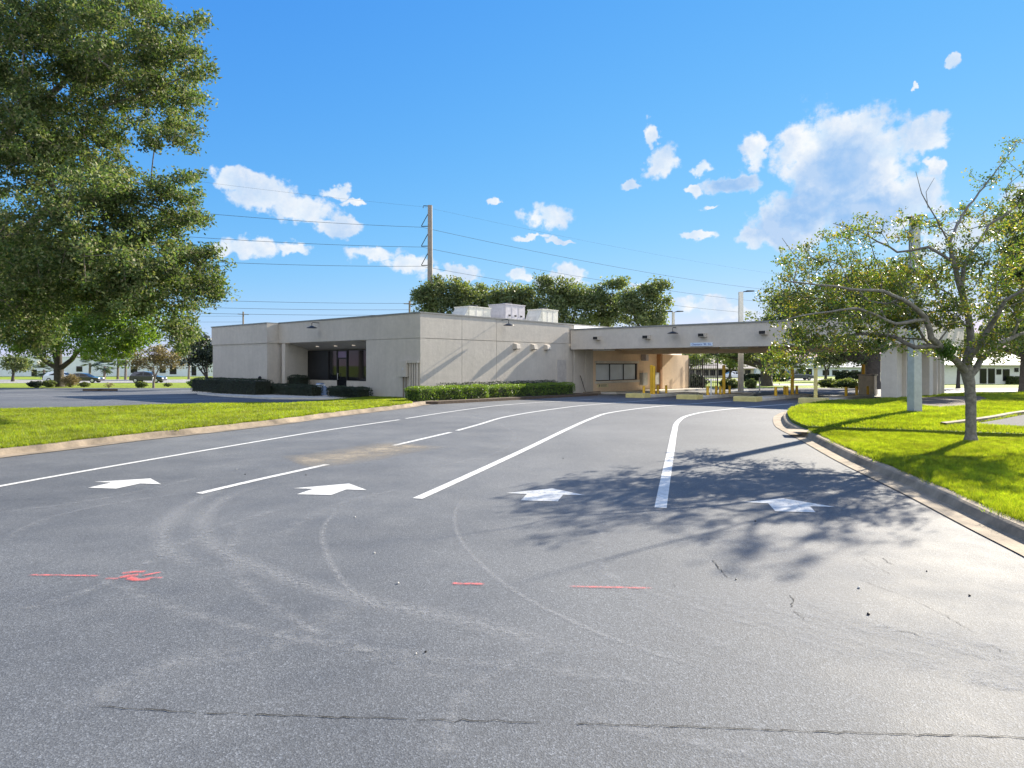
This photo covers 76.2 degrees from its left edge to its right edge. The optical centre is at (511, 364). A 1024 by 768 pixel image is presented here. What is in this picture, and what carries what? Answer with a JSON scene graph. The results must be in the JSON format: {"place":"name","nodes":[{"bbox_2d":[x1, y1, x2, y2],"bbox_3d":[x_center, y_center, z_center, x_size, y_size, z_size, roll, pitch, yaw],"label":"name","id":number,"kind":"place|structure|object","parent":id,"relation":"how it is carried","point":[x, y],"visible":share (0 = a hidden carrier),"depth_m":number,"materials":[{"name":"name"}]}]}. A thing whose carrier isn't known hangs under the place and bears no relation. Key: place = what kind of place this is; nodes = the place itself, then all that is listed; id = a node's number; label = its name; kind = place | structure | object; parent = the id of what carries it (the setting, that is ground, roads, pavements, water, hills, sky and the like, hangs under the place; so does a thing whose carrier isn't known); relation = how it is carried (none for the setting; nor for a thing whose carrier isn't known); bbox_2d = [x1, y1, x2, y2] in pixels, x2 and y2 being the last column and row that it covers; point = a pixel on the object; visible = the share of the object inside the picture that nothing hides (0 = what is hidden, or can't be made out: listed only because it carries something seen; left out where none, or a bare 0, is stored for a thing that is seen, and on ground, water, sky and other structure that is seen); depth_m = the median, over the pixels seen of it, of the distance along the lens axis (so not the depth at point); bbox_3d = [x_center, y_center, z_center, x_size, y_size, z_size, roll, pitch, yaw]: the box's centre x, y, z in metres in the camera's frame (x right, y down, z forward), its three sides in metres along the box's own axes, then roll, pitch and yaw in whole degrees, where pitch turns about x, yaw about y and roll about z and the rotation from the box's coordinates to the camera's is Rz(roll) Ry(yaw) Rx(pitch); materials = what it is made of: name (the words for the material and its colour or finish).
{"place":"outdoors","nodes":[
{"label":"outdoors","id":0,"kind":"place"},
{"bbox_2d":[0,379,190,382],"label":"road","id":1,"kind":"structure","parent":0,"point":[115,381],"depth_m":104.74,"materials":[{"name":"grey asphalt"}]},
{"bbox_2d":[43,372,68,380],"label":"car","id":2,"kind":"object","parent":1,"relation":"on","point":[48,376],"visible":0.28,"depth_m":99.29,"materials":[{"name":"silver metal"}]},
{"bbox_2d":[70,373,104,382],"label":"car","id":3,"kind":"object","parent":1,"relation":"on","point":[87,377],"visible":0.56,"depth_m":94.48,"materials":[{"name":"black paint"}]},
{"bbox_2d":[129,371,166,382],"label":"car","id":4,"kind":"object","parent":1,"relation":"on","point":[135,377],"visible":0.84,"depth_m":94.39,"materials":[{"name":"black paint"}]},
{"bbox_2d":[0,376,1018,387],"bbox_3d":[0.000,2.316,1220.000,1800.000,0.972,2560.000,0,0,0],"label":"ground","id":5,"kind":"structure","parent":0,"point":[92,385],"depth_m":82.23,"materials":[{"name":"grey asphalt"}]},
{"bbox_2d":[0,354,35,380],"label":"street tree","id":6,"kind":"object","parent":5,"relation":"on","point":[16,364],"visible":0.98,"depth_m":104.29,"materials":[{"name":"green plant"}]},
{"bbox_2d":[26,380,43,387],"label":"shrub","id":7,"kind":"object","parent":5,"relation":"on","point":[37,384],"visible":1,"depth_m":63.52,"materials":[{"name":"green plant"}]},
{"bbox_2d":[32,358,53,379],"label":"fan palm","id":8,"kind":"object","parent":5,"relation":"on","point":[42,364],"visible":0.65,"depth_m":117.17,"materials":[{"name":"green plant"}]},
{"bbox_2d":[59,373,80,386],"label":"shrub","id":9,"kind":"object","parent":5,"relation":"on","point":[67,380],"visible":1,"depth_m":66.51,"materials":[{"name":"brown plant"}]},
{"bbox_2d":[0,229,175,386],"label":"oak tree","id":10,"kind":"object","parent":5,"relation":"on","point":[110,334],"visible":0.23,"depth_m":64.34,"materials":[{"name":"green plant"}]},
{"bbox_2d":[80,356,101,373],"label":"fan palm","id":11,"kind":"object","parent":5,"relation":"on","point":[87,361],"visible":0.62,"depth_m":121.40,"materials":[{"name":"green plant"}]},
{"bbox_2d":[91,357,114,379],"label":"fan palm","id":12,"kind":"object","parent":5,"relation":"on","point":[105,369],"visible":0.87,"depth_m":117.83,"materials":[{"name":"green plant"}]},
{"bbox_2d":[0,356,212,375],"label":"building","id":13,"kind":"structure","parent":5,"relation":"on","point":[74,366],"depth_m":150.00,"materials":[{"name":"white metal"}]},
{"bbox_2d":[197,393,359,399],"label":"walkway","id":14,"kind":"structure","parent":5,"relation":"on","point":[287,396],"depth_m":36.68,"materials":[{"name":"concrete"}]},
{"bbox_2d":[190,377,272,394],"bbox_3d":[-18.337,1.389,42.346,8.820,1.133,1.425,0,0,40],"label":"hedge","id":15,"kind":"object","parent":14,"relation":"on","point":[252,386],"visible":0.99,"depth_m":41.08,"materials":[{"name":"green plant"}]},
{"bbox_2d":[270,383,324,395],"bbox_3d":[-13.199,1.536,39.148,5.540,0.822,1.021,0,0,40],"label":"hedge","id":16,"kind":"object","parent":14,"relation":"on","point":[295,389],"visible":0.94,"depth_m":38.24,"materials":[{"name":"green plant"}]},
{"bbox_2d":[287,374,309,385],"bbox_3d":[-13.458,1.283,41.018,1.720,1.324,1.013,0,0,40],"label":"clipped shrub","id":17,"kind":"object","parent":14,"relation":"on","point":[298,379],"visible":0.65,"depth_m":40.68,"materials":[{"name":"green plant"}]},
{"bbox_2d":[326,385,373,397],"bbox_3d":[-8.866,1.516,35.473,3.144,0.756,1.021,0,0,40],"label":"hedge","id":18,"kind":"object","parent":14,"relation":"on","point":[348,391],"visible":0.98,"depth_m":34.98,"materials":[{"name":"green plant"}]},
{"bbox_2d":[421,205,432,288],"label":"utility pole","id":19,"kind":"object","parent":5,"relation":"on","point":[430,255],"visible":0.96,"depth_m":74.76,"materials":[{"name":"wood"}]},
{"bbox_2d":[90,229,400,246],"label":"power line","id":20,"kind":"object","parent":19,"relation":"attached to","point":[287,242],"visible":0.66,"depth_m":65.58,"materials":[{"name":"black metal"}]},
{"bbox_2d":[422,227,757,288],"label":"power line","id":21,"kind":"object","parent":19,"relation":"attached to","point":[571,258],"visible":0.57,"depth_m":88.91,"materials":[{"name":"black metal"}]},
{"bbox_2d":[409,273,482,313],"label":"oak tree","id":22,"kind":"object","parent":5,"relation":"on","point":[435,299],"visible":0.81,"depth_m":65.23,"materials":[{"name":"green plant"}]},
{"bbox_2d":[211,312,687,397],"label":"bank building","id":23,"kind":"structure","parent":5,"relation":"on","point":[392,355],"depth_m":39.33,"materials":[{"name":"paint"}]},
{"bbox_2d":[308,350,336,379],"bbox_3d":[-11.946,0.070,41.167,3.210,1.860,0.090,0,0,40],"label":"window","id":24,"kind":"structure","parent":23,"relation":"in","point":[332,354],"depth_m":40.48,"materials":[{"name":"black glass"}]},
{"bbox_2d":[337,350,346,385],"bbox_3d":[-10.359,0.620,39.741,1.020,2.960,0.170,0,0,40],"label":"door","id":25,"kind":"structure","parent":23,"relation":"in","point":[341,362],"depth_m":39.80,"materials":[{"name":"black glass"}]},
{"bbox_2d":[347,349,365,380],"bbox_3d":[-8.425,0.070,38.165,4.030,1.860,0.092,0,0,40],"label":"window","id":26,"kind":"structure","parent":23,"relation":"in","point":[356,359],"depth_m":38.90,"materials":[{"name":"black glass"}]},
{"bbox_2d":[452,305,490,316],"bbox_3d":[-2.715,-3.020,41.803,1.360,1.540,2.650,0,0,40],"label":"rooftop unit","id":27,"kind":"object","parent":23,"relation":"on","point":[472,310],"visible":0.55,"depth_m":41.33,"materials":[{"name":"metal"}]},
{"bbox_2d":[488,303,525,319],"bbox_3d":[-0.343,-3.185,43.979,1.560,1.870,2.060,0,0,40],"label":"rooftop unit","id":28,"kind":"object","parent":23,"relation":"on","point":[509,311],"visible":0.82,"depth_m":43.30,"materials":[{"name":"grey metal"}]},
{"bbox_2d":[525,308,558,322],"bbox_3d":[1.994,-3.105,45.804,1.360,1.710,2.450,0,0,40],"label":"rooftop unit","id":29,"kind":"object","parent":23,"relation":"on","point":[544,314],"visible":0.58,"depth_m":45.36,"materials":[{"name":"metal"}]},
{"bbox_2d":[556,359,566,381],"bbox_3d":[3.218,0.855,41.946,0.105,2.390,1.120,0,0,40],"label":"door","id":30,"kind":"structure","parent":23,"relation":"in","point":[561,364],"depth_m":41.93,"materials":[{"name":"paint"}]},
{"bbox_2d":[595,361,639,383],"bbox_3d":[7.626,0.560,47.188,0.320,1.560,5.900,0,0,40],"label":"window","id":31,"kind":"structure","parent":23,"relation":"in","point":[606,371],"depth_m":47.17,"materials":[{"name":"grey glass"}]},
{"bbox_2d":[463,280,497,306],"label":"oak tree","id":32,"kind":"object","parent":5,"relation":"on","point":[482,287],"visible":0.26,"depth_m":67.18,"materials":[{"name":"green plant"}]},
{"bbox_2d":[0,388,1023,767],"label":"drive","id":33,"kind":"structure","parent":5,"relation":"on","point":[200,624],"depth_m":4.95,"materials":[{"name":"asphalt"}]},
{"bbox_2d":[89,478,159,488],"bbox_3d":[-5.784,1.794,9.801,0.946,0.001,0.757,0,0,-24],"label":"arrow marking","id":34,"kind":"object","parent":33,"relation":"on","point":[118,484],"visible":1,"depth_m":9.82,"materials":[{"name":"paint"}]},
{"bbox_2d":[124,344,190,387],"bbox_3d":[-33.666,0.148,62.176,5.804,4.222,3.788,0,0,0],"label":"tree","id":35,"kind":"object","parent":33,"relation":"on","point":[158,357],"visible":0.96,"depth_m":61.61,"materials":[{"name":"grey plant"}]},
{"bbox_2d":[178,334,212,376],"bbox_3d":[-25.893,-0.252,54.937,4.050,4.834,3.193,0,0,0],"label":"tree","id":36,"kind":"object","parent":33,"relation":"on","point":[203,358],"visible":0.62,"depth_m":54.56,"materials":[{"name":"green plant"}]},
{"bbox_2d":[0,420,395,486],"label":"lane line","id":37,"kind":"object","parent":33,"relation":"on","point":[170,456],"visible":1,"depth_m":12.41,"materials":[{"name":"paint"}]},
{"bbox_2d":[0,402,421,457],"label":"curb","id":38,"kind":"structure","parent":33,"relation":"on","point":[41,448],"depth_m":16.29,"materials":[{"name":"concrete"}]},
{"bbox_2d":[198,464,329,493],"bbox_3d":[-3.843,1.794,10.385,0.157,0.001,2.826,0,0,21],"label":"lane line","id":39,"kind":"object","parent":33,"relation":"on","point":[223,487],"visible":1,"depth_m":10.15,"materials":[{"name":"paint"}]},
{"bbox_2d":[299,484,365,494],"bbox_3d":[-2.601,1.794,9.317,0.935,0.001,0.745,0,0,-28],"label":"arrow marking","id":40,"kind":"object","parent":33,"relation":"on","point":[325,490],"visible":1,"depth_m":9.35,"materials":[{"name":"paint"}]},
{"bbox_2d":[297,445,423,463],"bbox_3d":[-3.077,1.794,13.163,2.090,0.001,3.708,0,0,34],"label":"stain","id":41,"kind":"object","parent":33,"relation":"on","point":[386,447],"visible":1,"depth_m":12.96,"materials":[{"name":"beige"}]},
{"bbox_2d":[411,393,597,403],"bbox_3d":[-1.149,1.928,36.182,4.414,0.479,16.152,0,0,37],"label":"planting bed","id":42,"kind":"object","parent":33,"relation":"on","point":[468,400],"visible":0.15,"depth_m":33.67,"materials":[{"name":"soil"}]},
{"bbox_2d":[404,384,488,400],"bbox_3d":[-3.107,1.404,31.940,1.241,0.870,4.923,0,0,40],"label":"hedge","id":43,"kind":"object","parent":42,"relation":"on","point":[439,392],"visible":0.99,"depth_m":31.24,"materials":[{"name":"green plant"}]},
{"bbox_2d":[440,380,557,387],"bbox_3d":[-0.508,1.391,36.762,0.789,0.989,9.739,0,0,40],"label":"hedge","id":44,"kind":"object","parent":42,"relation":"on","point":[502,382],"visible":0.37,"depth_m":36.68,"materials":[{"name":"green plant"}]},
{"bbox_2d":[479,381,574,397],"bbox_3d":[0.885,1.453,36.942,1.231,0.916,8.121,0,0,40],"label":"hedge","id":45,"kind":"object","parent":42,"relation":"on","point":[524,389],"visible":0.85,"depth_m":36.39,"materials":[{"name":"green plant"}]},
{"bbox_2d":[511,488,581,500],"bbox_3d":[0.478,1.794,8.931,0.945,0.001,0.801,0,0,-27],"label":"arrow marking","id":46,"kind":"object","parent":33,"relation":"on","point":[551,494],"visible":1,"depth_m":8.99,"materials":[{"name":"paint"}]},
{"bbox_2d":[457,400,649,430],"bbox_3d":[2.568,1.838,26.398,1.446,0.088,19.262,0,0,29],"label":"lane line","id":47,"kind":"object","parent":33,"relation":"on","point":[519,414],"visible":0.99,"depth_m":22.38,"materials":[{"name":"paint"}]},
{"bbox_2d":[96,705,1023,737],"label":"pavement crack","id":48,"kind":"object","parent":33,"relation":"on","point":[577,723],"visible":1,"depth_m":3.26,"materials":[{"name":"black asphalt"}]},
{"bbox_2d":[414,401,729,498],"bbox_3d":[3.713,1.827,21.379,2.844,0.065,27.091,0,0,27],"label":"lane line","id":49,"kind":"object","parent":33,"relation":"on","point":[443,486],"visible":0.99,"depth_m":12.03,"materials":[{"name":"paint"}]},
{"bbox_2d":[626,392,698,397],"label":"traffic island","id":50,"kind":"structure","parent":33,"relation":"on","point":[639,395],"depth_m":38.17,"materials":[{"name":"concrete"}]},
{"bbox_2d":[652,366,654,393],"bbox_3d":[8.466,0.973,38.986,0.283,1.750,0.290,0,0,40],"label":"tall post","id":51,"kind":"object","parent":50,"relation":"on","point":[653,379],"visible":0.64,"depth_m":38.90,"materials":[{"name":"yellow metal"}]},
{"bbox_2d":[676,392,752,399],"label":"traffic island","id":52,"kind":"structure","parent":33,"relation":"on","point":[691,396],"depth_m":36.40,"materials":[{"name":"concrete"}]},
{"bbox_2d":[722,365,724,393],"bbox_3d":[12.685,0.950,39.090,0.283,1.800,0.290,0,0,40],"label":"tall post","id":53,"kind":"object","parent":52,"relation":"on","point":[723,379],"visible":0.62,"depth_m":39.01,"materials":[{"name":"yellow metal"}]},
{"bbox_2d":[655,404,784,507],"bbox_3d":[6.169,1.808,19.754,2.942,0.029,24.614,0,0,27],"label":"lane line","id":54,"kind":"object","parent":33,"relation":"on","point":[662,495],"visible":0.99,"depth_m":11.22,"materials":[{"name":"paint"}]},
{"bbox_2d":[738,290,753,390],"bbox_3d":[18.443,-1.743,51.379,1.230,8.118,0.360,0,0,0],"label":"light pole","id":55,"kind":"object","parent":33,"relation":"on","point":[740,355],"visible":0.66,"depth_m":51.22,"materials":[{"name":"metal"}]},
{"bbox_2d":[570,315,964,397],"bbox_3d":[15.955,0.000,41.638,19.800,4.600,15.550,0,0,40],"label":"drive through canopy","id":56,"kind":"object","parent":33,"relation":"on","point":[744,337],"visible":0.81,"depth_m":36.55,"materials":[{"name":"paint"}]},
{"bbox_2d":[733,393,810,401],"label":"traffic island","id":57,"kind":"structure","parent":33,"relation":"on","point":[759,398],"depth_m":33.68,"materials":[{"name":"concrete"}]},
{"bbox_2d":[749,498,832,511],"bbox_3d":[3.559,1.794,8.288,0.879,0.001,0.790,0,0,-22],"label":"arrow marking","id":58,"kind":"object","parent":33,"relation":"on","point":[784,504],"visible":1,"depth_m":8.29,"materials":[{"name":"paint"}]},
{"bbox_2d":[798,394,873,402],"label":"traffic island","id":59,"kind":"structure","parent":33,"relation":"on","point":[842,397],"depth_m":33.50,"materials":[{"name":"concrete"}]},
{"bbox_2d":[813,368,817,397],"bbox_3d":[14.520,0.998,31.212,0.170,1.590,0.170,0,0,40],"label":"square post","id":60,"kind":"object","parent":59,"relation":"on","point":[815,382],"visible":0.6,"depth_m":31.15,"materials":[{"name":"yellow paint"}]},
{"bbox_2d":[857,374,877,395],"bbox_3d":[21.397,1.252,39.273,0.950,1.300,0.800,0,0,40],"label":"teller machine","id":61,"kind":"object","parent":33,"relation":"on","point":[865,380],"visible":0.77,"depth_m":39.00,"materials":[{"name":"paint"}]},
{"bbox_2d":[773,411,1023,555],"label":"curb","id":62,"kind":"structure","parent":33,"relation":"on","point":[1005,531],"depth_m":8.75,"materials":[{"name":"concrete"}]},
{"bbox_2d":[945,325,981,387],"bbox_3d":[40.639,-0.696,59.925,6.098,5.856,4.075,0,0,0],"label":"oak tree","id":63,"kind":"object","parent":33,"relation":"on","point":[958,380],"visible":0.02,"depth_m":59.86,"materials":[{"name":"green plant"}]},
{"bbox_2d":[482,281,549,318],"bbox_3d":[0.374,-2.989,65.036,7.059,10.577,5.100,0,0,0],"label":"oak tree","id":64,"kind":"object","parent":5,"relation":"on","point":[512,294],"visible":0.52,"depth_m":64.17,"materials":[{"name":"green plant"}]},
{"bbox_2d":[530,271,602,325],"bbox_3d":[5.353,-3.414,64.263,7.340,11.400,5.337,0,0,0],"label":"oak tree","id":65,"kind":"object","parent":5,"relation":"on","point":[563,299],"visible":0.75,"depth_m":63.25,"materials":[{"name":"green plant"}]},
{"bbox_2d":[575,275,643,326],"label":"oak tree","id":66,"kind":"object","parent":5,"relation":"on","point":[606,317],"visible":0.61,"depth_m":65.24,"materials":[{"name":"green plant"}]},
{"bbox_2d":[606,275,674,326],"bbox_3d":[12.288,-3.075,61.964,6.406,10.668,4.794,0,0,0],"label":"oak tree","id":67,"kind":"object","parent":5,"relation":"on","point":[630,302],"visible":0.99,"depth_m":61.35,"materials":[{"name":"green plant"}]},
{"bbox_2d":[601,388,709,393],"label":"walkway","id":68,"kind":"structure","parent":5,"relation":"on","point":[648,391],"depth_m":48.12,"materials":[{"name":"concrete"}]},
{"bbox_2d":[688,358,717,389],"bbox_3d":[16.046,0.938,54.897,2.520,2.867,0.110,0,0,32],"label":"picket fence","id":69,"kind":"object","parent":68,"relation":"on","point":[696,386],"visible":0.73,"depth_m":55.07,"materials":[{"name":"black metal"}]},
{"bbox_2d":[682,354,713,369],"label":"street tree","id":70,"kind":"object","parent":5,"relation":"on","point":[693,357],"visible":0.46,"depth_m":103.88,"materials":[{"name":"green plant"}]},
{"bbox_2d":[690,374,709,387],"bbox_3d":[16.336,1.565,57.477,2.190,1.549,1.700,0,0,0],"label":"shrub","id":71,"kind":"object","parent":5,"relation":"on","point":[706,380],"visible":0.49,"depth_m":57.15,"materials":[{"name":"green plant"}]},
{"bbox_2d":[690,355,754,377],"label":"building","id":72,"kind":"structure","parent":5,"relation":"on","point":[710,371],"depth_m":134.94,"materials":[{"name":"white metal"}]},
{"bbox_2d":[719,378,737,388],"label":"shrub","id":73,"kind":"object","parent":5,"relation":"on","point":[733,383],"visible":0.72,"depth_m":57.07,"materials":[{"name":"green plant"}]},
{"bbox_2d":[714,356,747,379],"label":"street tree","id":74,"kind":"object","parent":5,"relation":"on","point":[730,366],"visible":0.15,"depth_m":104.81,"materials":[{"name":"green plant"}]},
{"bbox_2d":[744,378,756,387],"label":"shrub","id":75,"kind":"object","parent":5,"relation":"on","point":[750,383],"visible":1,"depth_m":59.61,"materials":[{"name":"green plant"}]},
{"bbox_2d":[699,289,818,385],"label":"oak tree","id":76,"kind":"object","parent":5,"relation":"on","point":[750,360],"visible":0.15,"depth_m":71.61,"materials":[{"name":"green plant"}]},
{"bbox_2d":[744,373,787,380],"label":"hedge","id":77,"kind":"object","parent":5,"relation":"on","point":[752,375],"visible":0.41,"depth_m":105.69,"materials":[{"name":"green plant"}]},
{"bbox_2d":[754,359,813,375],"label":"building","id":78,"kind":"structure","parent":5,"relation":"on","point":[808,369],"depth_m":150.00,"materials":[{"name":"white metal"}]},
{"bbox_2d":[749,388,877,393],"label":"cross drive","id":79,"kind":"structure","parent":5,"relation":"on","point":[820,390],"depth_m":52.67,"materials":[{"name":"concrete"}]},
{"bbox_2d":[802,252,938,388],"bbox_3d":[31.206,-3.876,57.889,12.972,12.162,6.974,0,0,0],"label":"oak tree","id":80,"kind":"object","parent":79,"relation":"on","point":[872,363],"visible":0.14,"depth_m":57.36,"materials":[{"name":"green plant"}]},
{"bbox_2d":[813,378,835,387],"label":"shrub","id":81,"kind":"object","parent":5,"relation":"on","point":[822,383],"visible":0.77,"depth_m":63.42,"materials":[{"name":"green plant"}]},
{"bbox_2d":[808,352,845,378],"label":"street tree","id":82,"kind":"object","parent":5,"relation":"on","point":[826,370],"visible":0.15,"depth_m":104.83,"materials":[{"name":"green plant"}]},
{"bbox_2d":[803,357,861,375],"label":"building","id":83,"kind":"structure","parent":5,"relation":"on","point":[830,372],"depth_m":150.00,"materials":[{"name":"white metal"}]},
{"bbox_2d":[831,378,857,387],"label":"shrub","id":84,"kind":"object","parent":5,"relation":"on","point":[847,382],"visible":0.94,"depth_m":60.72,"materials":[{"name":"green plant"}]},
{"bbox_2d":[835,371,860,379],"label":"hedge","id":85,"kind":"object","parent":5,"relation":"on","point":[841,375],"visible":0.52,"depth_m":103.75,"materials":[{"name":"green plant"}]},
{"bbox_2d":[946,390,1017,392],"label":"cross drive","id":86,"kind":"structure","parent":5,"relation":"on","point":[953,391],"depth_m":49.68,"materials":[{"name":"concrete"}]},
{"bbox_2d":[964,187,1023,391],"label":"oak tree","id":87,"kind":"object","parent":86,"relation":"on","point":[1015,239],"visible":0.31,"depth_m":45.88,"materials":[{"name":"green plant"}]},
{"bbox_2d":[945,351,1019,383],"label":"building","id":88,"kind":"structure","parent":5,"relation":"on","point":[987,373],"depth_m":84.00,"materials":[{"name":"white metal"}]},
{"bbox_2d":[980,369,986,383],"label":"door","id":89,"kind":"structure","parent":88,"relation":"in","point":[983,372],"depth_m":83.90,"materials":[{"name":"brown metal"}]},
{"bbox_2d":[988,369,994,383],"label":"door","id":90,"kind":"structure","parent":88,"relation":"in","point":[991,372],"depth_m":83.90,"materials":[{"name":"brown metal"}]},
{"bbox_2d":[977,415,1023,425],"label":"parking lot","id":91,"kind":"structure","parent":5,"relation":"on","point":[1017,420],"depth_m":17.92,"materials":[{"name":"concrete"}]},
{"bbox_2d":[1005,376,1018,383],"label":"hedge","id":92,"kind":"object","parent":5,"relation":"on","point":[1012,380],"visible":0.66,"depth_m":83.41,"materials":[{"name":"green plant"}]},
{"bbox_2d":[0,0,1023,357],"label":"sky","id":93,"kind":"structure","parent":0,"point":[711,134],"materials":[{"name":"blue"}]},
{"bbox_2d":[709,379,821,380],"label":"road","id":94,"kind":"structure","parent":0,"point":[788,380],"depth_m":111.23,"materials":[{"name":"grey asphalt"}]},
{"bbox_2d":[787,371,813,379],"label":"car","id":95,"kind":"object","parent":94,"relation":"on","point":[805,376],"visible":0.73,"depth_m":112.20,"materials":[{"name":"grey paint"}]},
{"bbox_2d":[787,391,1023,436],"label":"lawn","id":96,"kind":"structure","parent":0,"point":[993,433],"depth_m":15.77,"materials":[{"name":"green plant"}]},
{"bbox_2d":[906,214,927,410],"bbox_3d":[13.458,-1.553,21.708,0.768,6.867,0.320,0,0,-11],"label":"light pole","id":97,"kind":"object","parent":96,"relation":"on","point":[914,383],"visible":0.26,"depth_m":21.57,"materials":[{"name":"concrete"}]},
{"bbox_2d":[922,396,986,406],"bbox_3d":[19.376,1.604,29.237,2.810,0.079,13.324,0,0,42],"label":"mulch bed","id":98,"kind":"object","parent":96,"relation":"on","point":[947,401],"visible":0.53,"depth_m":28.15,"materials":[{"name":"soil"}]},
{"bbox_2d":[940,410,1023,424],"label":"curb","id":99,"kind":"structure","parent":96,"relation":"on","point":[991,417],"depth_m":18.21,"materials":[{"name":"concrete"}]},
{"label":"lawn","id":100,"kind":"structure","parent":0,"visible":0},
{"bbox_2d":[752,136,1023,440],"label":"young tree","id":101,"kind":"object","parent":100,"relation":"on","point":[879,288],"visible":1,"depth_m":14.04,"materials":[{"name":"green plant"}]},
{"bbox_2d":[807,427,1023,520],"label":"lawn grass","id":102,"kind":"structure","parent":100,"relation":"on","point":[959,464],"depth_m":11.11,"materials":[{"name":"green plant"}]},
{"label":"lawn","id":103,"kind":"structure","parent":0,"visible":0},
{"bbox_2d":[0,0,242,363],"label":"live oak","id":104,"kind":"object","parent":103,"relation":"on","point":[50,270],"visible":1,"depth_m":20.84,"materials":[{"name":"green plant"}]},
{"bbox_2d":[0,396,412,447],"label":"lawn grass","id":105,"kind":"structure","parent":103,"relation":"on","point":[25,426],"depth_m":20.31,"materials":[{"name":"green plant"}]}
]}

